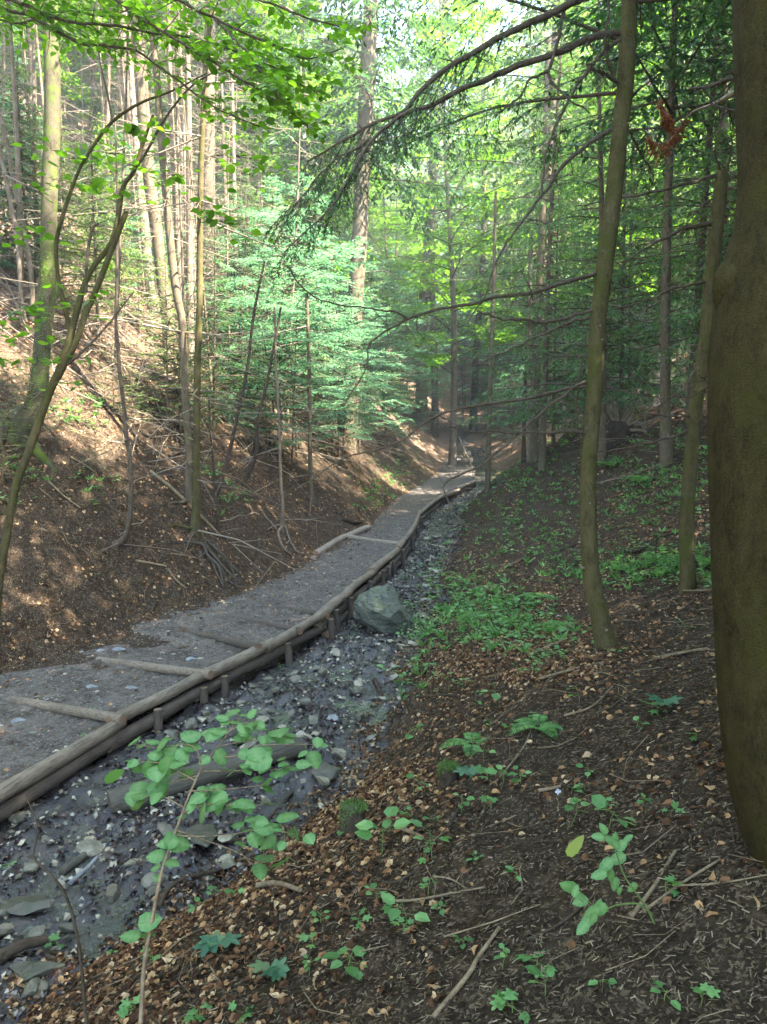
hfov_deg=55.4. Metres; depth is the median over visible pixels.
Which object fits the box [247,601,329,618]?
step log
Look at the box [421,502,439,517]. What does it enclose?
log
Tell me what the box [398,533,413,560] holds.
log
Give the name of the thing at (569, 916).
fallen stick
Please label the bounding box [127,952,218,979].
fallen stick
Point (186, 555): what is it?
fallen stick
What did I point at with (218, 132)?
beech tree
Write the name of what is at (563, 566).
fallen stick
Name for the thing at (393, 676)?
stone
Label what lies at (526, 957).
seedling
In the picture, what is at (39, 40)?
beech tree
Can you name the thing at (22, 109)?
young beech
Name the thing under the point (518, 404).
young beech
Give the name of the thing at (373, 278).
young beech
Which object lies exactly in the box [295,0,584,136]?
sky
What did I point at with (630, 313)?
spruce tree
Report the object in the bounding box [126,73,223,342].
slender tree
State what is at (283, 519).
slender tree
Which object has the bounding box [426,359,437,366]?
loose leaf
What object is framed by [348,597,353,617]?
stake
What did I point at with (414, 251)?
spruce tree
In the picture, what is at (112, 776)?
loose leaf
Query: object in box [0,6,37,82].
beech tree
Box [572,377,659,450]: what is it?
uprooted stump
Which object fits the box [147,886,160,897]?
stone
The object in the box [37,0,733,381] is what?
distant wood
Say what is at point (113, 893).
stone
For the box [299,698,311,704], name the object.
stone
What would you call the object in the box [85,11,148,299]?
bare pole
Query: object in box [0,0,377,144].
overhanging beech
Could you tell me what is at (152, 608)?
fallen stick
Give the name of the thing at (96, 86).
young beech
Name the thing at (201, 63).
spruce tree
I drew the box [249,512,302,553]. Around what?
exposed roots
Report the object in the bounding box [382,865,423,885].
fallen stick
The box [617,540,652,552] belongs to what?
fallen stick
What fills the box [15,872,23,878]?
stone
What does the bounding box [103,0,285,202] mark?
beech tree
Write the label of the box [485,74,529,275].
spruce tree
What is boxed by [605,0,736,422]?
spruce tree
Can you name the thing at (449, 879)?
fallen stick
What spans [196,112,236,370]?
bare tree
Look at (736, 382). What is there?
beech tree
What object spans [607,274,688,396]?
young beech
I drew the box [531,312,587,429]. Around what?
young beech
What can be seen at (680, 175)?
spruce tree
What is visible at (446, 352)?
young beech
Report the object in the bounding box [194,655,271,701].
log
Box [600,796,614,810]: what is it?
seedling
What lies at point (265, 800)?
stone
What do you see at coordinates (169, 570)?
fallen stick
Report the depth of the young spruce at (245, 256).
17.12 m
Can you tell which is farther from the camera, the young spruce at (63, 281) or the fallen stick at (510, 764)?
the young spruce at (63, 281)
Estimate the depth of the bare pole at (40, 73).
14.89 m
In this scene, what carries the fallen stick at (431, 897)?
on the ground at (30, 565)
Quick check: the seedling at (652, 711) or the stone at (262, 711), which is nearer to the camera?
the seedling at (652, 711)
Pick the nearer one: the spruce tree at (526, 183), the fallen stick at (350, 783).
the fallen stick at (350, 783)
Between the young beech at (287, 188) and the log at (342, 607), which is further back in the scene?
the young beech at (287, 188)
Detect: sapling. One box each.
[27,115,193,556]
[120,709,327,1023]
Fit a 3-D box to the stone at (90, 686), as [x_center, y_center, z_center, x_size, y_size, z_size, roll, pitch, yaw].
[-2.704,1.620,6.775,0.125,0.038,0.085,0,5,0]
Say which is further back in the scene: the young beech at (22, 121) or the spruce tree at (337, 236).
the spruce tree at (337, 236)
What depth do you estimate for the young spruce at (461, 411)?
50.35 m
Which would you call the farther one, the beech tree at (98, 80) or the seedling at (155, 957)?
the beech tree at (98, 80)
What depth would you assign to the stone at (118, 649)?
7.77 m
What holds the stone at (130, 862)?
on the stream bed
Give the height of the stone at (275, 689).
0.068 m
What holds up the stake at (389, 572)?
on the stream bed
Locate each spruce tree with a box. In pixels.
[0,0,84,121]
[0,0,85,197]
[0,0,296,516]
[0,25,63,94]
[21,2,98,136]
[37,51,114,127]
[41,1,116,142]
[60,14,77,171]
[63,0,223,373]
[63,2,153,150]
[67,0,376,592]
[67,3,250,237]
[75,0,237,312]
[85,4,185,311]
[143,0,300,348]
[149,0,252,268]
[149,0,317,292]
[155,1,324,308]
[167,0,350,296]
[183,17,229,285]
[216,84,267,264]
[242,0,505,451]
[247,0,378,290]
[256,0,731,649]
[306,0,411,324]
[317,0,420,345]
[323,143,388,360]
[326,1,379,247]
[327,0,578,464]
[332,3,382,205]
[334,8,407,283]
[363,0,499,437]
[380,0,502,428]
[398,166,437,363]
[406,0,553,430]
[432,0,687,442]
[443,1,616,411]
[455,3,632,470]
[457,77,532,357]
[477,0,695,473]
[485,28,584,369]
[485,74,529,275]
[488,0,637,402]
[494,168,617,443]
[505,0,702,408]
[512,18,586,253]
[513,0,735,486]
[522,68,695,420]
[550,0,724,473]
[561,0,734,344]
[563,92,707,410]
[570,23,708,388]
[572,1,736,399]
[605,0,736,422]
[611,6,736,362]
[614,0,736,393]
[617,25,712,326]
[619,0,736,363]
[620,4,699,216]
[650,23,736,335]
[674,196,735,378]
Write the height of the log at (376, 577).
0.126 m
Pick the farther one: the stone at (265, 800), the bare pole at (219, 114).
the bare pole at (219, 114)
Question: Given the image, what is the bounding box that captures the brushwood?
[0,111,413,502]
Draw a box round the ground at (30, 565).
[0,61,766,1023]
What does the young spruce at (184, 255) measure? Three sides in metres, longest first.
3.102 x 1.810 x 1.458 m
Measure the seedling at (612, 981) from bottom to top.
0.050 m
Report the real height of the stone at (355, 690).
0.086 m
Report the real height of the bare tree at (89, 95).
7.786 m
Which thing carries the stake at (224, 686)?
on the stream bed
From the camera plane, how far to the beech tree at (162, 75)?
38.55 m
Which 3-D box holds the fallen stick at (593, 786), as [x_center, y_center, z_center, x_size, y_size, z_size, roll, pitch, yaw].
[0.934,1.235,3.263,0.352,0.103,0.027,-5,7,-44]
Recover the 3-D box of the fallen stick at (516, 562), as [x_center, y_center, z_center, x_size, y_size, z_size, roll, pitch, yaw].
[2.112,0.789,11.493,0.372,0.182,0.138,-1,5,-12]
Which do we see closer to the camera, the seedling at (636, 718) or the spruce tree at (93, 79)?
the seedling at (636, 718)
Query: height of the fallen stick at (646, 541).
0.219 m
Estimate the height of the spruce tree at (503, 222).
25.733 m
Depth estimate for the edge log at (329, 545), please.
13.39 m
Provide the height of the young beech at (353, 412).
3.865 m
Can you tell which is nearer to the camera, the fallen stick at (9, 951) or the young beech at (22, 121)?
the fallen stick at (9, 951)
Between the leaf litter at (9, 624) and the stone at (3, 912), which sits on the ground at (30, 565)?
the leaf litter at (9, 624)
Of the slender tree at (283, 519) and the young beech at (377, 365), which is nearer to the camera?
the slender tree at (283, 519)
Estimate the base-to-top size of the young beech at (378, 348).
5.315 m
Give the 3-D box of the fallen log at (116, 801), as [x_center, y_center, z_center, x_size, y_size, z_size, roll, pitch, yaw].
[-1.271,1.937,5.430,1.486,0.185,0.172,-6,8,-30]
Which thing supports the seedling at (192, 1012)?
on the ground at (30, 565)
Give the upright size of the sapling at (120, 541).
5.591 m
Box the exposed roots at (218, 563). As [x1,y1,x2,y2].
[182,529,241,587]
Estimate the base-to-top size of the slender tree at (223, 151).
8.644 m
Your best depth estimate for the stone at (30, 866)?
4.38 m
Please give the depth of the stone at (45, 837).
4.70 m
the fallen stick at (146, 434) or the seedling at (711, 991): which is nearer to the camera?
the seedling at (711, 991)
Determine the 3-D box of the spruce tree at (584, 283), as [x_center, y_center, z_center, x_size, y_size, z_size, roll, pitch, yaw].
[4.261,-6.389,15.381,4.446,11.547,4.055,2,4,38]
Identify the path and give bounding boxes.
[0,403,474,782]
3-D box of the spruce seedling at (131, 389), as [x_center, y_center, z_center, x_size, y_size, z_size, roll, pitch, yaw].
[-3.899,-1.623,11.373,0.678,1.149,0.649,-2,6,-31]
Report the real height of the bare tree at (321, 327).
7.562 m
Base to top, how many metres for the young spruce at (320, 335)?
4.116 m
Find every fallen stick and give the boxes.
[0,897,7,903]
[0,935,48,964]
[48,480,80,507]
[58,838,105,874]
[69,843,106,884]
[71,457,96,472]
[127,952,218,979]
[135,559,166,566]
[141,430,155,437]
[149,470,220,537]
[149,601,156,613]
[157,867,222,908]
[160,961,207,1021]
[167,568,185,587]
[168,451,184,457]
[171,553,204,559]
[228,790,294,842]
[256,880,301,891]
[308,687,311,711]
[342,517,361,523]
[347,762,355,787]
[372,677,383,695]
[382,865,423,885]
[383,886,485,901]
[399,827,423,838]
[415,694,476,701]
[431,926,500,1018]
[433,875,465,887]
[446,809,458,827]
[484,678,499,681]
[494,728,531,782]
[507,557,529,567]
[526,891,599,940]
[527,638,566,655]
[538,661,603,679]
[538,785,560,791]
[552,563,579,568]
[557,693,605,706]
[564,685,612,716]
[573,766,614,813]
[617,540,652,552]
[617,914,661,925]
[629,850,676,917]
[629,913,674,937]
[634,532,673,547]
[642,858,719,912]
[655,647,707,657]
[662,649,714,658]
[673,874,766,886]
[683,589,711,591]
[715,743,721,750]
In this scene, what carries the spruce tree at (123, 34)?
on the ground at (30, 565)
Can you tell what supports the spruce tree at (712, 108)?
on the ground at (30, 565)
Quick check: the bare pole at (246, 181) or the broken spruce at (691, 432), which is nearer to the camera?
the broken spruce at (691, 432)
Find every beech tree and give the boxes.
[0,0,60,471]
[0,0,147,178]
[0,3,42,102]
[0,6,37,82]
[13,0,76,91]
[27,8,111,129]
[63,0,178,122]
[77,0,358,293]
[86,90,158,177]
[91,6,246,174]
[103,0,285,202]
[216,0,405,368]
[220,86,298,268]
[229,41,392,295]
[230,33,332,236]
[282,101,398,310]
[307,234,369,351]
[338,185,417,381]
[362,298,424,394]
[365,192,442,373]
[381,198,438,370]
[388,191,447,300]
[534,0,735,406]
[672,0,766,868]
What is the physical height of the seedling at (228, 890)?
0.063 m
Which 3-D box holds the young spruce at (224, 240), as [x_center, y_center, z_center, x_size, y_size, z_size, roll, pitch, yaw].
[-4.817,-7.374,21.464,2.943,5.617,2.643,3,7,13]
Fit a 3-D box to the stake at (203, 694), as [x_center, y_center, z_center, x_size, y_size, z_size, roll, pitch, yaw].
[-1.665,1.886,6.787,0.081,0.535,0.082,5,7,44]
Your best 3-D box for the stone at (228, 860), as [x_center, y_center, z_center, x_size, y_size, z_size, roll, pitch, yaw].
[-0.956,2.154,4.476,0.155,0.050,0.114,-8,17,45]
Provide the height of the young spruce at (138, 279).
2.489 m
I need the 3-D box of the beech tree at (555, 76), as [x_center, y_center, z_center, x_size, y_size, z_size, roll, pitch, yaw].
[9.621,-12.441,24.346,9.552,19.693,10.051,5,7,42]
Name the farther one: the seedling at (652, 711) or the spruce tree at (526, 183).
the spruce tree at (526, 183)
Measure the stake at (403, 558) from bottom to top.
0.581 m
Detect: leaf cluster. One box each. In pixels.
[193,930,241,957]
[248,957,289,981]
[452,765,478,777]
[646,694,683,706]
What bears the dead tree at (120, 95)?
on the ground at (30, 565)
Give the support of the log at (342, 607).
on the log at (310, 633)
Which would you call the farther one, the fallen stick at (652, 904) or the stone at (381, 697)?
the stone at (381, 697)
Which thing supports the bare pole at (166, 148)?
on the ground at (30, 565)
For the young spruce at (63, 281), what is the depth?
12.31 m
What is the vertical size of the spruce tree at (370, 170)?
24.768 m
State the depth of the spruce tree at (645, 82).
38.51 m
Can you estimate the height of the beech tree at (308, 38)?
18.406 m
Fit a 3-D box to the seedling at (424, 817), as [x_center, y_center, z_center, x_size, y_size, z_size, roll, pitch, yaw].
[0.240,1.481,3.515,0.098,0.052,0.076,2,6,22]
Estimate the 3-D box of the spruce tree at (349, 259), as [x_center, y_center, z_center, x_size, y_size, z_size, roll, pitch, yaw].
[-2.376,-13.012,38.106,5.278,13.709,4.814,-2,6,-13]
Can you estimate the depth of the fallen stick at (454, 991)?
2.30 m
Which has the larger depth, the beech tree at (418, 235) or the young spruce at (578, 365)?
the beech tree at (418, 235)
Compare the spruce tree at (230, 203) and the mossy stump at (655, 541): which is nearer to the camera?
the mossy stump at (655, 541)
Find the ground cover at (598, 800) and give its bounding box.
[0,388,711,980]
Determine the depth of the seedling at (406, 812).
3.66 m
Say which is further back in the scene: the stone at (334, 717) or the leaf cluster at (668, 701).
the stone at (334, 717)
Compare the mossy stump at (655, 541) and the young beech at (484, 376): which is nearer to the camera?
the mossy stump at (655, 541)
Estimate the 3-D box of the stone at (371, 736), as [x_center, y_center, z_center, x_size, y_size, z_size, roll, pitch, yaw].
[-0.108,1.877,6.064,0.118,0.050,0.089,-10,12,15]
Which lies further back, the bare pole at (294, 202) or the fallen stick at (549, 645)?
the bare pole at (294, 202)
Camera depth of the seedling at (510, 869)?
2.80 m
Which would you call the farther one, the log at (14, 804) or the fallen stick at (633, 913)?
the log at (14, 804)
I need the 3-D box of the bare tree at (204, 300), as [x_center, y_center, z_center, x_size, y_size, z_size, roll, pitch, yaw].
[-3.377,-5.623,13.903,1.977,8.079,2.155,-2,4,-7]
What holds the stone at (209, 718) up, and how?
on the stream bed
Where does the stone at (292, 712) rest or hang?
on the stream bed
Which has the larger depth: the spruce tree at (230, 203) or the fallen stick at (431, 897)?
the spruce tree at (230, 203)
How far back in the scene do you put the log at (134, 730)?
6.27 m
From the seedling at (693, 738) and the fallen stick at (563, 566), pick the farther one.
the fallen stick at (563, 566)
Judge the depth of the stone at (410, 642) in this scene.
8.41 m
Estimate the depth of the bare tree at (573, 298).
24.53 m
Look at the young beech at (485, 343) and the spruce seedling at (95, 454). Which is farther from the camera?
the young beech at (485, 343)
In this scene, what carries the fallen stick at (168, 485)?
on the ground at (30, 565)
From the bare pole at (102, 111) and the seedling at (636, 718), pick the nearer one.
the seedling at (636, 718)
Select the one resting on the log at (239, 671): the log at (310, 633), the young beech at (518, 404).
the log at (310, 633)
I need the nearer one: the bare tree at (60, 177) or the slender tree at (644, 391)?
the bare tree at (60, 177)
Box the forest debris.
[0,299,766,1023]
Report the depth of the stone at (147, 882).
4.28 m
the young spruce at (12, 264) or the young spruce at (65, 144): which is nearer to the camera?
the young spruce at (12, 264)
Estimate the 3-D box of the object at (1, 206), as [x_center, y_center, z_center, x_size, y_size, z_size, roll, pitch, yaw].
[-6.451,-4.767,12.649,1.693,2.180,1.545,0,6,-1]
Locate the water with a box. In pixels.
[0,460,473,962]
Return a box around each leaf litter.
[0,166,406,649]
[0,431,759,1023]
[0,498,429,770]
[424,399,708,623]
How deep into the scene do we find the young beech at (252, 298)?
18.67 m
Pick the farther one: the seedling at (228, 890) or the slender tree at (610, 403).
the slender tree at (610, 403)
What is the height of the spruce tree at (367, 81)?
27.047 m
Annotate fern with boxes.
[438,732,489,757]
[457,610,487,618]
[508,714,562,739]
[517,592,553,602]
[529,621,577,631]
[597,461,621,466]
[624,475,658,481]
[677,555,710,566]
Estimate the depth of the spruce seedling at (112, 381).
11.17 m
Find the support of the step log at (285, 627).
on the path
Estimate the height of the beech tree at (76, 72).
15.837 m
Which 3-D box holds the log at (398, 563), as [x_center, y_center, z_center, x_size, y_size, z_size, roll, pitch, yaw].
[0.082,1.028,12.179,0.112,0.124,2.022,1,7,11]
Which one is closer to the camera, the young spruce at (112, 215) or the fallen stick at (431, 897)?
the fallen stick at (431, 897)
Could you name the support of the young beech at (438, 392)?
on the ground at (30, 565)
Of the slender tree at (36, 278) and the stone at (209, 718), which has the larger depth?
the slender tree at (36, 278)
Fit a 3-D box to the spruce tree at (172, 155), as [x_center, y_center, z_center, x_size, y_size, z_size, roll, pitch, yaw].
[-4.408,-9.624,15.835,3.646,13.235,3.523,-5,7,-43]
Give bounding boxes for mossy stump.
[337,796,368,838]
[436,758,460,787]
[652,532,659,549]
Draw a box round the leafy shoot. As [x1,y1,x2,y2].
[559,823,654,934]
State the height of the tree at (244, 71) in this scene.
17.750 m
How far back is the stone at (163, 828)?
4.74 m
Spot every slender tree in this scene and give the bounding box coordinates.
[0,1,88,295]
[0,105,90,335]
[0,121,105,320]
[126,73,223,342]
[147,400,280,533]
[157,261,336,505]
[162,72,271,370]
[191,59,268,374]
[210,307,315,488]
[224,307,341,544]
[243,293,405,509]
[428,190,530,501]
[472,230,557,464]
[481,261,545,462]
[482,37,578,462]
[606,293,615,409]
[634,198,650,393]
[645,60,687,359]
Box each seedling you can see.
[0,359,51,431]
[0,411,29,482]
[0,860,16,870]
[1,359,68,443]
[42,933,65,947]
[80,423,112,471]
[81,343,139,414]
[112,371,155,425]
[116,994,144,1018]
[140,946,162,965]
[171,373,222,435]
[182,1001,212,1022]
[202,355,236,408]
[206,885,220,894]
[224,887,244,893]
[228,1000,253,1023]
[298,931,315,948]
[350,907,372,929]
[390,916,416,933]
[399,806,410,816]
[417,847,430,863]
[421,813,440,820]
[431,901,447,915]
[451,934,472,948]
[465,851,483,861]
[474,764,487,778]
[480,795,497,804]
[489,988,529,1023]
[501,723,516,730]
[505,866,520,881]
[515,951,557,977]
[524,965,554,995]
[568,785,582,794]
[574,783,584,788]
[588,977,616,987]
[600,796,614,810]
[633,716,649,728]
[637,793,650,805]
[639,700,667,713]
[650,981,680,1010]
[662,800,684,814]
[663,875,683,896]
[689,733,697,740]
[690,982,720,1005]
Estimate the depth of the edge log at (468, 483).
25.68 m
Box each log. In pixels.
[0,694,126,724]
[0,722,126,803]
[0,729,124,821]
[95,656,213,679]
[106,667,209,723]
[107,683,208,752]
[107,737,305,812]
[170,625,261,648]
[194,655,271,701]
[200,608,302,634]
[200,638,275,682]
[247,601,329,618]
[259,625,326,666]
[264,609,327,652]
[312,534,346,554]
[313,601,347,629]
[316,589,352,622]
[321,608,348,637]
[344,570,376,591]
[344,579,375,601]
[346,534,397,544]
[347,525,370,534]
[368,547,400,571]
[369,553,401,583]
[375,560,401,585]
[395,527,414,548]
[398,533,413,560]
[400,543,411,563]
[413,510,420,528]
[421,497,439,513]
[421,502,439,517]
[424,506,439,521]
[436,488,460,498]
[455,480,475,488]
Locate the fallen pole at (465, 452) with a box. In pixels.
[458,436,474,472]
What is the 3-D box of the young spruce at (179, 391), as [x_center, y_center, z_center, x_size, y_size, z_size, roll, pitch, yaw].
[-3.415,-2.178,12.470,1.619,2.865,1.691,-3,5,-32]
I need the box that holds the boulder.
[353,583,410,634]
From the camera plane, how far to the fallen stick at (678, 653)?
4.90 m
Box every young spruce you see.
[0,17,39,159]
[0,45,82,295]
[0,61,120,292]
[14,154,62,220]
[22,99,70,169]
[24,101,92,231]
[28,77,86,204]
[34,105,158,337]
[35,245,95,332]
[57,157,139,258]
[61,120,171,316]
[64,154,131,284]
[79,80,165,251]
[79,131,132,227]
[90,85,159,239]
[90,106,165,268]
[93,233,159,329]
[122,293,221,428]
[123,255,205,373]
[129,155,184,282]
[136,300,223,430]
[153,218,269,437]
[153,321,193,392]
[165,207,196,290]
[185,163,271,359]
[195,162,267,333]
[196,165,285,383]
[203,183,306,402]
[237,98,301,359]
[254,238,331,417]
[259,176,330,360]
[280,206,366,398]
[316,275,387,416]
[360,204,390,388]
[372,336,413,404]
[390,225,415,398]
[439,350,477,430]
[476,342,509,420]
[515,308,576,421]
[559,296,589,417]
[614,239,649,390]
[625,276,681,392]
[641,175,694,382]
[672,340,689,380]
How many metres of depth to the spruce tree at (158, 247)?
15.13 m
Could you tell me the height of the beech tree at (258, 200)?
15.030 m
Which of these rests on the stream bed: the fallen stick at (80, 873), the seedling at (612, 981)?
the fallen stick at (80, 873)
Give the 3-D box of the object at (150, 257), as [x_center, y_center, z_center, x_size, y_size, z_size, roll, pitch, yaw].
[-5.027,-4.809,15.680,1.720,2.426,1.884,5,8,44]
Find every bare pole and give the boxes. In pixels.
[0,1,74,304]
[0,3,31,186]
[12,0,92,225]
[65,0,103,217]
[67,0,139,254]
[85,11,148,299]
[98,27,118,187]
[122,22,228,426]
[152,50,195,286]
[183,41,249,246]
[203,114,257,393]
[219,83,258,307]
[236,148,257,265]
[242,147,269,291]
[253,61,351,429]
[283,167,316,372]
[320,246,351,423]
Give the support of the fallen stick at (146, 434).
on the ground at (30, 565)
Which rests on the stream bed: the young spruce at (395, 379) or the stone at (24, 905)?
the stone at (24, 905)
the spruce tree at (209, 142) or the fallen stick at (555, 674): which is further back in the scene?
the spruce tree at (209, 142)
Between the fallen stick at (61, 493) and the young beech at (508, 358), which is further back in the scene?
the young beech at (508, 358)
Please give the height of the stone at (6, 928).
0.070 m
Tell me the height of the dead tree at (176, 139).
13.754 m
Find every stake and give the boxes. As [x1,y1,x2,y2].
[153,708,162,730]
[200,686,207,703]
[221,675,228,698]
[284,642,292,664]
[328,618,335,639]
[334,609,340,632]
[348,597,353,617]
[368,581,372,589]
[381,570,385,584]
[387,567,391,581]
[392,561,396,575]
[402,549,405,566]
[411,537,414,547]
[421,517,423,528]
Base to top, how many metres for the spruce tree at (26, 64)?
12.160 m
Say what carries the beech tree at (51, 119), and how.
on the ground at (30, 565)
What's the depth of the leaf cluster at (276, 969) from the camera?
2.71 m
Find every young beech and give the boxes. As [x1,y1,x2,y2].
[0,81,42,171]
[0,99,14,181]
[0,101,64,258]
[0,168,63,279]
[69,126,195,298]
[75,40,118,139]
[75,130,119,208]
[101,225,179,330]
[184,257,318,417]
[206,247,298,389]
[207,175,372,377]
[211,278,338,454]
[213,212,352,436]
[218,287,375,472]
[219,173,384,409]
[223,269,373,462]
[269,259,368,424]
[276,234,395,443]
[285,333,376,456]
[294,230,419,380]
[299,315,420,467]
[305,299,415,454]
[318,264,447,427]
[324,255,418,394]
[332,306,413,434]
[360,325,429,445]
[361,374,421,449]
[367,294,443,401]
[368,289,449,417]
[381,335,445,428]
[388,300,466,397]
[396,297,448,397]
[409,369,457,437]
[427,311,497,405]
[457,286,518,372]
[463,337,521,425]
[468,310,532,416]
[471,321,532,424]
[482,361,531,452]
[498,314,585,384]
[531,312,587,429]
[549,334,583,402]
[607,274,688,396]
[637,272,693,401]
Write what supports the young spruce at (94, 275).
on the ground at (30, 565)
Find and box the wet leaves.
[0,480,491,1023]
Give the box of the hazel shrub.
[0,26,297,614]
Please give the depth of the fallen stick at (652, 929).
2.25 m
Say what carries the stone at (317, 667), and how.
on the stream bed
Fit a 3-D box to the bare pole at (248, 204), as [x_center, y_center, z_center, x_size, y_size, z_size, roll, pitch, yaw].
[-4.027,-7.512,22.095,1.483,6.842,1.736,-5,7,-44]
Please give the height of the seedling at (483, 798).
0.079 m
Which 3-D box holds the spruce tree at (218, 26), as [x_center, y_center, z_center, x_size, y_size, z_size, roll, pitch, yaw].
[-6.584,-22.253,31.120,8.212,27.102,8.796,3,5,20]
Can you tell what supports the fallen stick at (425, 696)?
on the ground at (30, 565)
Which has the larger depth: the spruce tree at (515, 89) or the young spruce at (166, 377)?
the spruce tree at (515, 89)
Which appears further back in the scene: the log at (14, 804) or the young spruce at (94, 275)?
the young spruce at (94, 275)
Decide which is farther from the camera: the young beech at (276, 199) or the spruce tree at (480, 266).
the spruce tree at (480, 266)
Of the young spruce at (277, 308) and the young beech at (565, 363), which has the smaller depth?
the young spruce at (277, 308)
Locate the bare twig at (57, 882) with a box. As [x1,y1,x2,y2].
[26,791,148,1023]
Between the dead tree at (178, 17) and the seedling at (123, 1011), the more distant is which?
the dead tree at (178, 17)
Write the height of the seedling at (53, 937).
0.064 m
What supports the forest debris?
on the ground at (30, 565)
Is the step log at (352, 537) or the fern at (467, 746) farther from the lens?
the step log at (352, 537)
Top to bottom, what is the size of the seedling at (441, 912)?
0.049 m
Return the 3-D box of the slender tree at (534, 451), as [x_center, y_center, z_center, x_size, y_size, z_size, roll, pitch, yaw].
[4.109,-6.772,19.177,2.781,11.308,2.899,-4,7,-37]
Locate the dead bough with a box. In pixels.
[645,89,733,162]
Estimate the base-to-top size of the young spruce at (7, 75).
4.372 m
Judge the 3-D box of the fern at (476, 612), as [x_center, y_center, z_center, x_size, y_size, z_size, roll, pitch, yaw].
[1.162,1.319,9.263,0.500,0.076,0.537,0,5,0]
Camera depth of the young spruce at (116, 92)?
20.79 m
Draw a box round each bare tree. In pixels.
[0,0,74,271]
[0,6,41,194]
[0,187,33,285]
[36,27,85,256]
[40,27,81,227]
[59,8,181,375]
[60,0,154,273]
[71,2,111,197]
[145,1,256,415]
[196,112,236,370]
[236,151,290,419]
[261,202,321,457]
[300,202,344,424]
[547,172,605,437]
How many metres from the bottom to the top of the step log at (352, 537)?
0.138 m
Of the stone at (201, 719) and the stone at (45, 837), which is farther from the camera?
the stone at (201, 719)
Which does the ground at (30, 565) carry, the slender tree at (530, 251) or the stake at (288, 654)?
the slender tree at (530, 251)
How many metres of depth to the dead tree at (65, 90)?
29.69 m
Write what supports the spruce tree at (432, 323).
on the ground at (30, 565)
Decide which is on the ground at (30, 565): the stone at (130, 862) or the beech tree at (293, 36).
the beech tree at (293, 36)
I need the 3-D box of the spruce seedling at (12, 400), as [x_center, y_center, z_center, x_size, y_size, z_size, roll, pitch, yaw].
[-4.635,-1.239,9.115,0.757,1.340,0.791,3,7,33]
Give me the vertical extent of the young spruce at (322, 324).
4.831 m
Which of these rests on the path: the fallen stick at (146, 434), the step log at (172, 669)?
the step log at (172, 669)
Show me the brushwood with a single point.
(141, 368)
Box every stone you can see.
[0,904,9,916]
[0,923,13,936]
[4,895,51,914]
[7,811,26,824]
[9,961,64,981]
[11,718,25,722]
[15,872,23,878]
[21,977,39,998]
[23,860,39,872]
[28,925,45,936]
[37,979,48,993]
[40,835,49,842]
[58,923,73,932]
[76,839,103,856]
[84,836,96,839]
[86,684,97,687]
[105,884,120,902]
[112,647,124,650]
[123,858,141,866]
[141,870,165,889]
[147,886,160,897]
[157,822,173,835]
[163,729,179,739]
[183,717,198,729]
[186,824,217,846]
[197,716,206,722]
[201,710,210,716]
[204,715,211,722]
[217,853,235,869]
[218,835,232,842]
[236,700,245,704]
[239,738,255,748]
[248,683,256,687]
[256,688,264,694]
[256,716,268,722]
[257,709,267,713]
[259,798,270,803]
[262,676,272,680]
[266,709,275,713]
[271,686,279,693]
[287,709,295,716]
[289,675,300,683]
[296,730,305,736]
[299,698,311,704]
[303,734,312,739]
[308,715,317,726]
[311,666,320,670]
[311,762,342,778]
[316,776,329,786]
[318,667,326,675]
[328,714,337,720]
[331,748,347,757]
[332,648,340,655]
[348,686,367,695]
[354,678,362,685]
[355,712,364,721]
[362,701,372,705]
[365,734,377,740]
[377,696,385,699]
[389,673,397,679]
[408,640,417,646]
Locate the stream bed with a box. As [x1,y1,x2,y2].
[0,447,499,1023]
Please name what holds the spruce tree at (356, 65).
on the ground at (30, 565)
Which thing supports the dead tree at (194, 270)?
on the ground at (30, 565)
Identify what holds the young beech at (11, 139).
on the ground at (30, 565)
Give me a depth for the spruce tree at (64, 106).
27.52 m
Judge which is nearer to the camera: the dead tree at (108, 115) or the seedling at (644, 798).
the seedling at (644, 798)
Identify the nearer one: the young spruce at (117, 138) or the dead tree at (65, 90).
the young spruce at (117, 138)
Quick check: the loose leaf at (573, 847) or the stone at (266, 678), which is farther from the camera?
the stone at (266, 678)
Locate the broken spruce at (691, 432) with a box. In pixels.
[575,68,736,594]
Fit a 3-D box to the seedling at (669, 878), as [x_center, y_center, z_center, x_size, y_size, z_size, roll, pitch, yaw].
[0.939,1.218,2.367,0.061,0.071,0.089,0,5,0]
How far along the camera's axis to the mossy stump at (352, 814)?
3.79 m
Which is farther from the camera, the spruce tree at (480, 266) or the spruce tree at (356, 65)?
the spruce tree at (356, 65)
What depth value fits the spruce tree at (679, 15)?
11.76 m
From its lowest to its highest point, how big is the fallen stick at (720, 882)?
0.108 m
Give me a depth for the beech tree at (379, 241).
34.25 m
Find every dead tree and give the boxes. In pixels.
[39,13,88,141]
[61,1,151,242]
[71,3,120,176]
[72,1,170,260]
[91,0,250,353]
[91,7,146,240]
[112,0,274,400]
[122,0,229,273]
[145,1,217,254]
[150,2,219,270]
[153,0,236,347]
[367,89,420,425]
[374,182,416,389]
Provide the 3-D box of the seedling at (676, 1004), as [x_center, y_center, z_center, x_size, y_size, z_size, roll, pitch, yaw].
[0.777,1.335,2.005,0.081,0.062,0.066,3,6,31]
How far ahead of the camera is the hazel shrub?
6.17 m
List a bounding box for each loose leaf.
[104,769,124,783]
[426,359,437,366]
[565,835,583,856]
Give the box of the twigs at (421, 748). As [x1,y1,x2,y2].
[1,366,766,1023]
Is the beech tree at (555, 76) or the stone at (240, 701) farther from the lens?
the beech tree at (555, 76)
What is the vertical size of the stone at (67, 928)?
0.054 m

